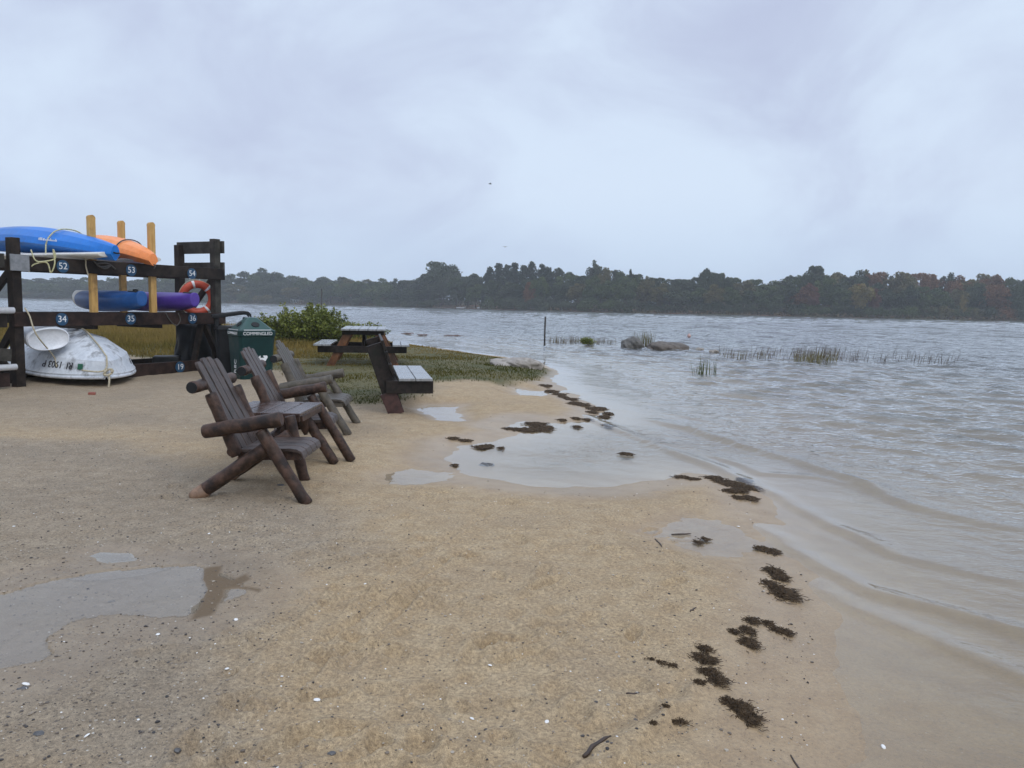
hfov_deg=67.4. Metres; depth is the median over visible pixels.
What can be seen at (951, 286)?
tree
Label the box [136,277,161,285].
tree
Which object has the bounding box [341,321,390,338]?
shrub
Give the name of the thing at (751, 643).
seaweed clump
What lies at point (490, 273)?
pine tree
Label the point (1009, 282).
tree
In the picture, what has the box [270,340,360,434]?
log chair
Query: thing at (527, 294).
tree
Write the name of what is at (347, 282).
tree
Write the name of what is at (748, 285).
tree
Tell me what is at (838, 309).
waterside bush
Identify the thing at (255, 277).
tree
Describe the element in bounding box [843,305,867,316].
waterside bush
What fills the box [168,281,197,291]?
tree
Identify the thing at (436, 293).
tree
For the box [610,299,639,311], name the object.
waterside bush
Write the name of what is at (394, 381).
backed bench
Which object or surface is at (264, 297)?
waterside bush
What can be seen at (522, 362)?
boulder
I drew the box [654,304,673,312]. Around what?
waterside bush
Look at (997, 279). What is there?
tree
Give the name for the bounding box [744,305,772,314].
waterside bush
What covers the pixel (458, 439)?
seaweed clump
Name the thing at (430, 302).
waterside bush
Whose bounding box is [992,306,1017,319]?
waterside bush
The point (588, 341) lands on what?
water shrub
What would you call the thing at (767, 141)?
sky
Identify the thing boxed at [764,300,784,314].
waterside bush
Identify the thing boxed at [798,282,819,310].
tree
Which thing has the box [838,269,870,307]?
tree
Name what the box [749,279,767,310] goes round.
tree
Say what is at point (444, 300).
understorey tree
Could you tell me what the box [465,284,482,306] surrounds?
tree
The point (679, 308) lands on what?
waterside bush
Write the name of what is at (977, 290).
tree
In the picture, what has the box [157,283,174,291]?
tree
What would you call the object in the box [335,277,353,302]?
tree
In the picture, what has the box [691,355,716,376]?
reed clump
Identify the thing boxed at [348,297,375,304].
waterside bush
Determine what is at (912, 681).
ground
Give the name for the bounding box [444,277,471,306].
tree
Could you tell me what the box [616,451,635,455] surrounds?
seaweed clump
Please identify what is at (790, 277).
tree
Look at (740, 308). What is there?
waterside bush
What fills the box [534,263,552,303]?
pine tree
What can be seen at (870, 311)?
waterside bush
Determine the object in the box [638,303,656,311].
waterside bush
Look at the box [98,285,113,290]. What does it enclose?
tree
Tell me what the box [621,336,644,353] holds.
boulder
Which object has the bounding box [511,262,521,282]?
pine tree
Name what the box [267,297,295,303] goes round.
waterside bush
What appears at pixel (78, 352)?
dinghy
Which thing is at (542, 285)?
tree
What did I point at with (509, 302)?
waterside bush
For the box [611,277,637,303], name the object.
tree
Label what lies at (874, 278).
tree
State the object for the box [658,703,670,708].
seaweed clump
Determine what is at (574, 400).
seaweed clump
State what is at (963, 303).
tree
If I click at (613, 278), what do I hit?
tree
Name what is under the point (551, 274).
pine tree
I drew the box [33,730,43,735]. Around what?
stone
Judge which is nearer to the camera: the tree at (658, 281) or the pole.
the pole
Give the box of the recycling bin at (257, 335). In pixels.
[227,317,274,379]
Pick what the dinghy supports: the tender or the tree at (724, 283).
the tender
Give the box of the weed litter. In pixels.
[552,501,805,766]
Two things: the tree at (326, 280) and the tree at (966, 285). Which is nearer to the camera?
the tree at (966, 285)
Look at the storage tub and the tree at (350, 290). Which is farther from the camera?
the tree at (350, 290)
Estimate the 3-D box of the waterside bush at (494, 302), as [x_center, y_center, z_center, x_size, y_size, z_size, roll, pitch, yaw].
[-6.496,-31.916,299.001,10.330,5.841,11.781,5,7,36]
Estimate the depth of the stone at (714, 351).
29.24 m
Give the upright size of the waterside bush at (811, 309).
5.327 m
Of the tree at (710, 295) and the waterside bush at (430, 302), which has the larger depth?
the waterside bush at (430, 302)
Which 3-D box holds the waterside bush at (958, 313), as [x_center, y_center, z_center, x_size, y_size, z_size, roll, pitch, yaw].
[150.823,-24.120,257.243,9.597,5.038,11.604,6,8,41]
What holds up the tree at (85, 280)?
on the ground at (912, 681)
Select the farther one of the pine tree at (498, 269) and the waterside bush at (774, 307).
the pine tree at (498, 269)
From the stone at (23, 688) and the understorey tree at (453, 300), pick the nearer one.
the stone at (23, 688)
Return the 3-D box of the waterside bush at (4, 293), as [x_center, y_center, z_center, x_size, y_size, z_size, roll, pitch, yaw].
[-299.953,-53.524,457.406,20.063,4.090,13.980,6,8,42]
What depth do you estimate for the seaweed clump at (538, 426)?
9.88 m
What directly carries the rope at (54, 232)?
attached to the kayak at (34, 239)
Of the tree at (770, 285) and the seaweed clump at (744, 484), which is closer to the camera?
the seaweed clump at (744, 484)
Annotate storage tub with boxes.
[152,355,180,362]
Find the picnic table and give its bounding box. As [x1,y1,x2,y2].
[313,326,408,365]
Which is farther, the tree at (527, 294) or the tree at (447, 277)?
the tree at (447, 277)
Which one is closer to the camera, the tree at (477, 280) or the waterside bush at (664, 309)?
the waterside bush at (664, 309)
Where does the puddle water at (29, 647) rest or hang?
on the ground at (912, 681)
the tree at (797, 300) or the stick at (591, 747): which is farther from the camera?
the tree at (797, 300)
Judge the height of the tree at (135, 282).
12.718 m
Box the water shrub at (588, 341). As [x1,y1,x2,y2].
[577,337,595,344]
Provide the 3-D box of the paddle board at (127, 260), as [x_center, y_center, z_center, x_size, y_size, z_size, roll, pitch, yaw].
[-8.069,-2.400,14.976,3.300,0.127,0.771,4,7,27]
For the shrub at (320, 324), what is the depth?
24.55 m
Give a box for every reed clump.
[634,331,656,346]
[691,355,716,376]
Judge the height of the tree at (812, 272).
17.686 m
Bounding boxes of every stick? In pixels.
[582,735,610,757]
[671,533,690,534]
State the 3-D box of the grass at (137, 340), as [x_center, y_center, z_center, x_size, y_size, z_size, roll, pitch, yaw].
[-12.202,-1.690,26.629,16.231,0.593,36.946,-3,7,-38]
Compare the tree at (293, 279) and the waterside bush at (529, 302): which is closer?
the waterside bush at (529, 302)
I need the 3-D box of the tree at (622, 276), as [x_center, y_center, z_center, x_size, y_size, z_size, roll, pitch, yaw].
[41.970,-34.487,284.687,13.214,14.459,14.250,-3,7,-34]
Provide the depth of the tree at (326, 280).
406.26 m
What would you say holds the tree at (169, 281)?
on the ground at (912, 681)
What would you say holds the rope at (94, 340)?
attached to the dinghy
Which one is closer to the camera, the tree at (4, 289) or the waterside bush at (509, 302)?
the waterside bush at (509, 302)
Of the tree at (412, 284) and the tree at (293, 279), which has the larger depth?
the tree at (293, 279)
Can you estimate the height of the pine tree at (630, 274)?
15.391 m
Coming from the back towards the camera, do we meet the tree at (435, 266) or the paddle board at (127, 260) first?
the tree at (435, 266)
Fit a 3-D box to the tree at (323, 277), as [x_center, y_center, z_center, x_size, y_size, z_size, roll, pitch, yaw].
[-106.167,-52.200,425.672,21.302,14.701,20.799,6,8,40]
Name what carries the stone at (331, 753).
on the ground at (912, 681)
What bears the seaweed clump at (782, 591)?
on the ground at (912, 681)
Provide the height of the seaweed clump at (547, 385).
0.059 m
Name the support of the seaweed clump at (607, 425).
on the ground at (912, 681)
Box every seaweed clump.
[446,436,473,441]
[471,444,494,449]
[500,421,556,432]
[537,384,559,392]
[551,393,569,397]
[563,397,581,403]
[568,402,591,406]
[570,425,583,427]
[585,406,608,413]
[597,412,614,417]
[600,424,616,427]
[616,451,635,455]
[644,657,678,668]
[649,719,659,724]
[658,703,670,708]
[670,475,701,480]
[671,717,694,726]
[686,643,735,690]
[692,536,712,544]
[699,475,739,487]
[719,486,749,493]
[719,695,769,731]
[726,477,765,492]
[726,615,765,651]
[731,494,761,501]
[753,545,783,556]
[758,578,813,604]
[760,564,793,583]
[761,619,797,640]
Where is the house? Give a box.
[290,298,298,302]
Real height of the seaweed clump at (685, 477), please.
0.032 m
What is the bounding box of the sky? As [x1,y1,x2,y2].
[0,0,1023,301]
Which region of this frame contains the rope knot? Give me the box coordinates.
[103,368,113,375]
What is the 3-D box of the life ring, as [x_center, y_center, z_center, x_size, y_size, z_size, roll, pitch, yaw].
[-6.525,-1.781,15.929,0.759,0.763,0.157,-2,7,-28]
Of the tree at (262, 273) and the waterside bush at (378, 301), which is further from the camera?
the tree at (262, 273)
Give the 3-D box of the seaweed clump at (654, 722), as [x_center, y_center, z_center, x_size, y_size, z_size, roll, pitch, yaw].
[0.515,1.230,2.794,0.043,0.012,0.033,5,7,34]
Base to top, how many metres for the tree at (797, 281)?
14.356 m
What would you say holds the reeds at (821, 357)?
in the lake water at (984, 342)
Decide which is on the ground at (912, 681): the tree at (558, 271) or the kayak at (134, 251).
the tree at (558, 271)
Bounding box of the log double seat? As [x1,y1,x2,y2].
[186,347,354,504]
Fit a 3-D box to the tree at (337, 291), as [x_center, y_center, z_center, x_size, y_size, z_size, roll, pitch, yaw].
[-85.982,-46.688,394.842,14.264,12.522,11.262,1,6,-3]
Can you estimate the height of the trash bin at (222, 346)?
1.230 m
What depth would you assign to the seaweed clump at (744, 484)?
6.89 m
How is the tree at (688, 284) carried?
on the ground at (912, 681)
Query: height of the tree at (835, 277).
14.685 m
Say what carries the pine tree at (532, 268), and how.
on the ground at (912, 681)
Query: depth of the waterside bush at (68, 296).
446.07 m
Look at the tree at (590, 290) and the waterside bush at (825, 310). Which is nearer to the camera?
the waterside bush at (825, 310)
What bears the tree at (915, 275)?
on the ground at (912, 681)
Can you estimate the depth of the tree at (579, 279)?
285.47 m
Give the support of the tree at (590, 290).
on the ground at (912, 681)
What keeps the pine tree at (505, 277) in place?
on the ground at (912, 681)
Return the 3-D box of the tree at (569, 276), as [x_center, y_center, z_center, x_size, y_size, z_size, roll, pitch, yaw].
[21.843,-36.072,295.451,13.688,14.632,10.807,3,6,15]
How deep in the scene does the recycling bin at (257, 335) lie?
14.23 m
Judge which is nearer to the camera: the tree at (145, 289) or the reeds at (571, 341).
the reeds at (571, 341)
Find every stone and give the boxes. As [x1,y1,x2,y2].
[16,686,28,689]
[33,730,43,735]
[174,748,180,753]
[327,751,335,755]
[479,462,494,466]
[709,349,718,354]
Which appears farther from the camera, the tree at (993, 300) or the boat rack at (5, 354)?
the tree at (993, 300)
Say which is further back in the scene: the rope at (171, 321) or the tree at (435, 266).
the tree at (435, 266)
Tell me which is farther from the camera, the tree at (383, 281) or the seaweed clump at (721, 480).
the tree at (383, 281)
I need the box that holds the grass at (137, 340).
[0,323,546,403]
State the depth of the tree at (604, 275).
282.34 m
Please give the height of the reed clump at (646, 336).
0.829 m
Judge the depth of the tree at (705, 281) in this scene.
273.19 m
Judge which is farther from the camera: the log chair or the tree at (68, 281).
the tree at (68, 281)
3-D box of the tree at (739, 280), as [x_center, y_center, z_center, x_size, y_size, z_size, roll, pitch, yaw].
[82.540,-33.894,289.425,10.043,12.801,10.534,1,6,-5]
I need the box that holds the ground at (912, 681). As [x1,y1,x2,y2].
[0,297,1023,767]
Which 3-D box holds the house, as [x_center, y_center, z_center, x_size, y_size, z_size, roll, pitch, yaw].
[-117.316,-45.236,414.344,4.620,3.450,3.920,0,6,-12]
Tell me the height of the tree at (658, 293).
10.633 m
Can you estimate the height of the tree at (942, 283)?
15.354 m
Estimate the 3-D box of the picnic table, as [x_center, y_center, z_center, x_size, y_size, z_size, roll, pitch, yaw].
[-3.471,-0.863,17.954,2.080,0.916,2.150,0,6,-9]
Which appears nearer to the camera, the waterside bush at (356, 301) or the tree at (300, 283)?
the waterside bush at (356, 301)
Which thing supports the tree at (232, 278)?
on the ground at (912, 681)
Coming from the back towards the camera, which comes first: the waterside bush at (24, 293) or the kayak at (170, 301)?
the waterside bush at (24, 293)
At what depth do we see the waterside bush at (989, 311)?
252.99 m
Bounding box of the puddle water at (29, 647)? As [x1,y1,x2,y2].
[0,571,193,664]
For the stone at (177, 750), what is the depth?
2.54 m
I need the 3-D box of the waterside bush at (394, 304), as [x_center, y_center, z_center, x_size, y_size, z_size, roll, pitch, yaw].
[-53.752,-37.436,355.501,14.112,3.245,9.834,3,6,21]
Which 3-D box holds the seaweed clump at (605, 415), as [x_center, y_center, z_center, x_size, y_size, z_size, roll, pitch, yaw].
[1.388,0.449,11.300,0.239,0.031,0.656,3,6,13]
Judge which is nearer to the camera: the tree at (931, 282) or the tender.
the tender
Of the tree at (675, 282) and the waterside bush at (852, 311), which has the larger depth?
the tree at (675, 282)
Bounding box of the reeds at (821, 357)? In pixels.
[709,345,959,366]
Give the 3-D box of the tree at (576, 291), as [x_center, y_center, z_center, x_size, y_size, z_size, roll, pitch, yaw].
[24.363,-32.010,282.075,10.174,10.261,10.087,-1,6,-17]
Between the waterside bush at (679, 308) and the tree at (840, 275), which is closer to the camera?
the waterside bush at (679, 308)
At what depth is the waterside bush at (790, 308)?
259.44 m
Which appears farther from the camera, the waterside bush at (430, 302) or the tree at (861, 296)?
the waterside bush at (430, 302)
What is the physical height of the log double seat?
1.085 m
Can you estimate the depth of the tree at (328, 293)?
401.35 m
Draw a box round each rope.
[24,308,56,366]
[28,249,55,272]
[45,228,81,256]
[81,328,107,372]
[93,260,115,269]
[117,239,141,244]
[165,313,180,325]
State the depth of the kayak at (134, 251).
14.08 m
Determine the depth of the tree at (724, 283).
272.35 m
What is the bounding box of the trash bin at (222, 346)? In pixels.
[211,311,251,372]
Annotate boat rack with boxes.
[0,215,225,386]
[0,253,17,386]
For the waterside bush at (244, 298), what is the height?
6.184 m
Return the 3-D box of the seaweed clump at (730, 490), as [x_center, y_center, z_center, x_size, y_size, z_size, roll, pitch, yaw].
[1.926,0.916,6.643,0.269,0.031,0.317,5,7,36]
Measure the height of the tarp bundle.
1.043 m
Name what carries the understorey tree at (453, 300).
on the ground at (912, 681)
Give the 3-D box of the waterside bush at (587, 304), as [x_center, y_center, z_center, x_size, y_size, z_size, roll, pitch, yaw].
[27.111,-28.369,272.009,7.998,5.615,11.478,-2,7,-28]
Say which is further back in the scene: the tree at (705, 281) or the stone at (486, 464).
the tree at (705, 281)
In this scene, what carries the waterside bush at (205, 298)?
on the ground at (912, 681)
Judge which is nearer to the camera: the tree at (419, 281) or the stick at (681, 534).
the stick at (681, 534)
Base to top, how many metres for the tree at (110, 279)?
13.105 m
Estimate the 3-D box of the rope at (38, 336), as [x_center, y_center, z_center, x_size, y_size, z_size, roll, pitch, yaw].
[-7.702,-0.757,12.642,0.191,0.990,0.539,3,6,18]
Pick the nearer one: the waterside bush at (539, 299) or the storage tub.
the storage tub
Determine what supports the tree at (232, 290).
on the ground at (912, 681)
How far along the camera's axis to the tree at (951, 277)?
276.80 m
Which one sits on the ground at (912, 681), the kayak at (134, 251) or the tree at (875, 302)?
the tree at (875, 302)
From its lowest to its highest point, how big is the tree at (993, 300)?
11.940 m
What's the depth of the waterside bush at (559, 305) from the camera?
278.37 m
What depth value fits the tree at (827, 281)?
262.62 m
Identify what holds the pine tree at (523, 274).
on the ground at (912, 681)
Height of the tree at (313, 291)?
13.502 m
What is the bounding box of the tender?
[24,326,68,350]
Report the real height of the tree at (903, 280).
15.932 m
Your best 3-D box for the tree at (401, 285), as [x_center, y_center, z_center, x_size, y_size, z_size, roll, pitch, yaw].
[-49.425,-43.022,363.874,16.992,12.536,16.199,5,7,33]
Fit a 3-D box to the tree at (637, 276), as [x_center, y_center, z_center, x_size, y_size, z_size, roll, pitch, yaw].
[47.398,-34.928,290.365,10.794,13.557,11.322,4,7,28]
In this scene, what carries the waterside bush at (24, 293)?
on the ground at (912, 681)
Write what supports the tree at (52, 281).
on the ground at (912, 681)
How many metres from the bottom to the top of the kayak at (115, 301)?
0.425 m
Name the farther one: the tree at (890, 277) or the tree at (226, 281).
the tree at (226, 281)
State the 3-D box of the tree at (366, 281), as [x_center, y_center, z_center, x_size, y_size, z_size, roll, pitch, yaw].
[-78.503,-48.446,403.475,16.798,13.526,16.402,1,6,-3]
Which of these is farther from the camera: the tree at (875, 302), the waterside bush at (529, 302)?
the waterside bush at (529, 302)
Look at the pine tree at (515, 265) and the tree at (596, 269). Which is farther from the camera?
the pine tree at (515, 265)
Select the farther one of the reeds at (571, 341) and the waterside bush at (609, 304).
the waterside bush at (609, 304)
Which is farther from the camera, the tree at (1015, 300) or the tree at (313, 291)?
the tree at (313, 291)
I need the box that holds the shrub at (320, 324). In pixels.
[253,300,357,342]
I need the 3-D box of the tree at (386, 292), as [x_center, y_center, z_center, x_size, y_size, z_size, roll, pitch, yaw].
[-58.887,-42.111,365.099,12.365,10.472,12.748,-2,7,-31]
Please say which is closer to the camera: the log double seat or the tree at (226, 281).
the log double seat
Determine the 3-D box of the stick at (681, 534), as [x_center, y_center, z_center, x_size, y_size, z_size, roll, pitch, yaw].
[1.194,1.058,5.412,0.150,0.013,0.016,0,6,-10]
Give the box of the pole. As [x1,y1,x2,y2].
[544,317,545,347]
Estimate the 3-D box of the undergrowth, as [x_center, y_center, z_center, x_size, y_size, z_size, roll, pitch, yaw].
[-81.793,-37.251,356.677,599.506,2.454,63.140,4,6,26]
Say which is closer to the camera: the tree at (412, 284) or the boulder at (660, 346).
the boulder at (660, 346)
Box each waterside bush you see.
[0,291,7,296]
[22,291,32,297]
[25,292,50,297]
[47,292,71,298]
[63,294,71,298]
[201,296,207,301]
[236,292,252,302]
[251,294,275,302]
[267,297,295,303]
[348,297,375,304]
[372,298,390,305]
[384,300,401,305]
[400,299,420,306]
[417,299,441,306]
[479,295,506,308]
[501,297,522,308]
[512,297,543,309]
[532,296,554,309]
[549,300,572,310]
[561,302,581,309]
[577,296,603,310]
[595,298,622,310]
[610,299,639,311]
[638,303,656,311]
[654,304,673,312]
[668,305,687,312]
[683,303,711,312]
[697,299,727,313]
[733,301,756,313]
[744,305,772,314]
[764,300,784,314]
[780,303,804,315]
[793,303,823,315]
[814,306,836,315]
[830,303,849,316]
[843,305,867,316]
[858,306,887,316]
[896,305,920,317]
[911,307,940,317]
[948,305,977,318]
[961,306,986,317]
[974,307,1006,319]
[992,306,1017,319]
[1009,308,1023,320]
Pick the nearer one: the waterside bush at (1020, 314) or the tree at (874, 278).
the waterside bush at (1020, 314)
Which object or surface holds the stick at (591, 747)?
on the ground at (912, 681)
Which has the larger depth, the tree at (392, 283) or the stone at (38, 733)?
the tree at (392, 283)
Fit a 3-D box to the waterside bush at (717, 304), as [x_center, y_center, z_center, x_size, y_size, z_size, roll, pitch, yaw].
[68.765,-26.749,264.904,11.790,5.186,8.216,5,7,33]
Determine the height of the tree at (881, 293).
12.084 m
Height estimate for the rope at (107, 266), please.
0.153 m
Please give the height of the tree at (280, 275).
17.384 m
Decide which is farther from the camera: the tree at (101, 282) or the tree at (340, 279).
the tree at (101, 282)
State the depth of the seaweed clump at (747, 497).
6.40 m
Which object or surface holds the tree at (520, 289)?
on the ground at (912, 681)
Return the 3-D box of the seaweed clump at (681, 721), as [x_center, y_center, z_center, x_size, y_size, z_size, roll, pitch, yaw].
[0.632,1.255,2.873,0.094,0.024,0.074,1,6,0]
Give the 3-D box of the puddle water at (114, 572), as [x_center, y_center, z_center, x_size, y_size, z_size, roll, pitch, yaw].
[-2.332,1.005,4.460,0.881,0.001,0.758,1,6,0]
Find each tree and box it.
[1,283,27,291]
[34,278,47,293]
[36,282,66,293]
[44,278,63,283]
[53,277,83,286]
[68,283,88,291]
[77,277,101,285]
[87,280,107,288]
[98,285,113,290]
[106,277,118,281]
[127,279,147,286]
[127,285,147,291]
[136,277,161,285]
[140,285,148,291]
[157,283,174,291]
[158,278,190,291]
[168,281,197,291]
[191,288,207,295]
[205,279,231,293]
[222,284,250,297]
[225,273,244,300]
[234,271,252,292]
[247,273,271,301]
[251,268,280,290]
[258,271,290,289]
[285,275,309,289]
[293,278,315,301]
[308,276,327,301]
[308,279,325,296]
[310,278,338,302]
[315,282,336,303]
[332,281,349,303]
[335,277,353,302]
[336,297,367,302]
[339,279,363,301]
[341,281,368,298]
[362,279,371,298]
[362,281,384,289]
[374,278,397,291]
[377,284,397,300]
[389,278,399,300]
[392,280,414,302]
[403,278,422,299]
[414,274,429,298]
[420,261,461,306]
[423,276,446,306]
[425,296,453,304]
[440,272,462,306]
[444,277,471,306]
[444,296,477,304]
[458,273,482,306]
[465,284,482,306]
[466,275,486,306]
[477,266,496,307]
[490,263,503,304]
[494,264,515,304]
[510,279,530,302]
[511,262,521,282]
[513,265,531,302]
[522,282,536,302]
[527,261,538,305]
[529,276,552,301]
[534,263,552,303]
[545,267,558,303]
[550,267,566,301]
[552,272,577,300]
[565,276,587,300]
[565,283,587,305]
[581,275,601,310]
[585,260,602,308]
[592,267,611,302]
[597,280,621,308]
[605,270,623,299]
[611,271,642,302]
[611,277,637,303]
[628,269,632,304]
[632,274,644,306]
[639,276,654,308]
[642,277,674,308]
[648,283,668,306]
[665,279,685,304]
[678,277,697,308]
[691,272,719,299]
[693,268,718,303]
[702,284,724,303]
[712,273,733,307]
[729,280,756,305]
[731,277,741,289]
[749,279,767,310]
[752,280,784,308]
[772,279,791,310]
[778,275,795,303]
[788,287,819,304]
[790,275,807,292]
[798,265,823,289]
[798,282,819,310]
[814,275,836,305]
[820,274,845,309]
[832,272,849,280]
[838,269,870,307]
[848,283,875,312]
[865,271,886,290]
[865,288,882,309]
[866,282,887,304]
[881,272,896,313]
[883,271,918,307]
[892,273,919,285]
[916,273,940,313]
[927,274,946,295]
[937,272,955,299]
[944,275,973,303]
[949,289,970,308]
[956,279,986,307]
[959,295,966,312]
[963,283,989,308]
[973,273,991,305]
[978,274,1005,305]
[978,285,1011,317]
[996,286,1023,318]
[1001,277,1018,309]
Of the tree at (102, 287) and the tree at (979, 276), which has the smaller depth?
the tree at (979, 276)
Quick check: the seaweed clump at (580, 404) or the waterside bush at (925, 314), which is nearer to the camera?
the seaweed clump at (580, 404)
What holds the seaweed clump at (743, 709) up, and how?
on the ground at (912, 681)
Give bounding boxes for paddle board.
[4,252,106,259]
[97,257,160,262]
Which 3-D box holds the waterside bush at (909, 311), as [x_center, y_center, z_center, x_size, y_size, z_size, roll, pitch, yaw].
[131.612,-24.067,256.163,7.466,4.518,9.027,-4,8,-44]
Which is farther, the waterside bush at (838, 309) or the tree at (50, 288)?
the tree at (50, 288)
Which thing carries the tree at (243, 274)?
on the ground at (912, 681)
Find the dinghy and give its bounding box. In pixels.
[7,328,135,378]
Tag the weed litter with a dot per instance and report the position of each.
(675, 661)
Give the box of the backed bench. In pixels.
[366,334,432,413]
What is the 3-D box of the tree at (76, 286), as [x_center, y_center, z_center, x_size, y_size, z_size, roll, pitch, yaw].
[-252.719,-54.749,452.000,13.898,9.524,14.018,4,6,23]
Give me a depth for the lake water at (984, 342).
34.84 m
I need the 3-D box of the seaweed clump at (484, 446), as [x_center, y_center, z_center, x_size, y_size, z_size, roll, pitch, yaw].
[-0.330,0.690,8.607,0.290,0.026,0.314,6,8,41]
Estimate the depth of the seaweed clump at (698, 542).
5.25 m
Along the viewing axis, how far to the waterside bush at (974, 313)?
254.51 m
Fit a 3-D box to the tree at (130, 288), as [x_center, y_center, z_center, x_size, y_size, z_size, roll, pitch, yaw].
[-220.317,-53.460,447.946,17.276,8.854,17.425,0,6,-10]
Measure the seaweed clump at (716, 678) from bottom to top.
0.026 m
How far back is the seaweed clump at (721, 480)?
7.05 m
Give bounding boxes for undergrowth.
[0,295,1023,320]
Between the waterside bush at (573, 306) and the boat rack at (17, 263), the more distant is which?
the waterside bush at (573, 306)
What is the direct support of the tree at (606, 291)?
on the ground at (912, 681)
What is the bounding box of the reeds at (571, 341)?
[548,335,615,345]
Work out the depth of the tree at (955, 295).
258.25 m
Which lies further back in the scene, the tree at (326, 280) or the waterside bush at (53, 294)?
the waterside bush at (53, 294)
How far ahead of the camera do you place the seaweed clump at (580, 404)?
12.26 m
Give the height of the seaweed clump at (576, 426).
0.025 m
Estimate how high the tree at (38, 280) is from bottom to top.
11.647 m
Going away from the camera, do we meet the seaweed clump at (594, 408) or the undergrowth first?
the seaweed clump at (594, 408)
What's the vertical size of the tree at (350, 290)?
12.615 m
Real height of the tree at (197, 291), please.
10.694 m
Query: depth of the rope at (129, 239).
14.29 m
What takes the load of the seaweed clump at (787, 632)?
on the ground at (912, 681)
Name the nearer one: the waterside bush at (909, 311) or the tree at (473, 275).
the waterside bush at (909, 311)
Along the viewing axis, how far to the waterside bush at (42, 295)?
448.67 m
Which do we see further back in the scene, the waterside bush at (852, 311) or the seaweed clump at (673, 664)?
the waterside bush at (852, 311)
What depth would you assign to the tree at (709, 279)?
272.84 m
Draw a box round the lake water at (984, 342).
[0,298,1023,626]
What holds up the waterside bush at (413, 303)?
on the ground at (912, 681)
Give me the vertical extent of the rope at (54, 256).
0.394 m
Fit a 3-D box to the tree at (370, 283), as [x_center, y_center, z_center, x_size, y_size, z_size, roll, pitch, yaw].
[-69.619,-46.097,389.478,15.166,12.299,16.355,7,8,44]
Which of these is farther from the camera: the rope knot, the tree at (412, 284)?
the tree at (412, 284)
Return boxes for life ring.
[178,279,210,312]
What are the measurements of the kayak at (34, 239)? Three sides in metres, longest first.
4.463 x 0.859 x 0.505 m
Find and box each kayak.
[0,226,119,260]
[72,289,146,311]
[96,235,157,268]
[136,292,198,310]
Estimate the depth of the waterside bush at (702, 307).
263.95 m
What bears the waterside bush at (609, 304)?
on the ground at (912, 681)
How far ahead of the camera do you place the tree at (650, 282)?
278.04 m
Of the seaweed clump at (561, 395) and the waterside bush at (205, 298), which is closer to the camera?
the seaweed clump at (561, 395)
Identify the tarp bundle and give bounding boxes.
[174,324,211,360]
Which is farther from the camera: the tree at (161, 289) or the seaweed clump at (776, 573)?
the tree at (161, 289)
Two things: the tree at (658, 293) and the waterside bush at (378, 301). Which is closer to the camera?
the tree at (658, 293)
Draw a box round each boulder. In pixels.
[490,357,543,369]
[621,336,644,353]
[645,341,688,355]
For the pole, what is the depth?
32.78 m
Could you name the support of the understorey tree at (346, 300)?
on the ground at (912, 681)
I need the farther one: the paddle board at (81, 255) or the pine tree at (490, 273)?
the pine tree at (490, 273)

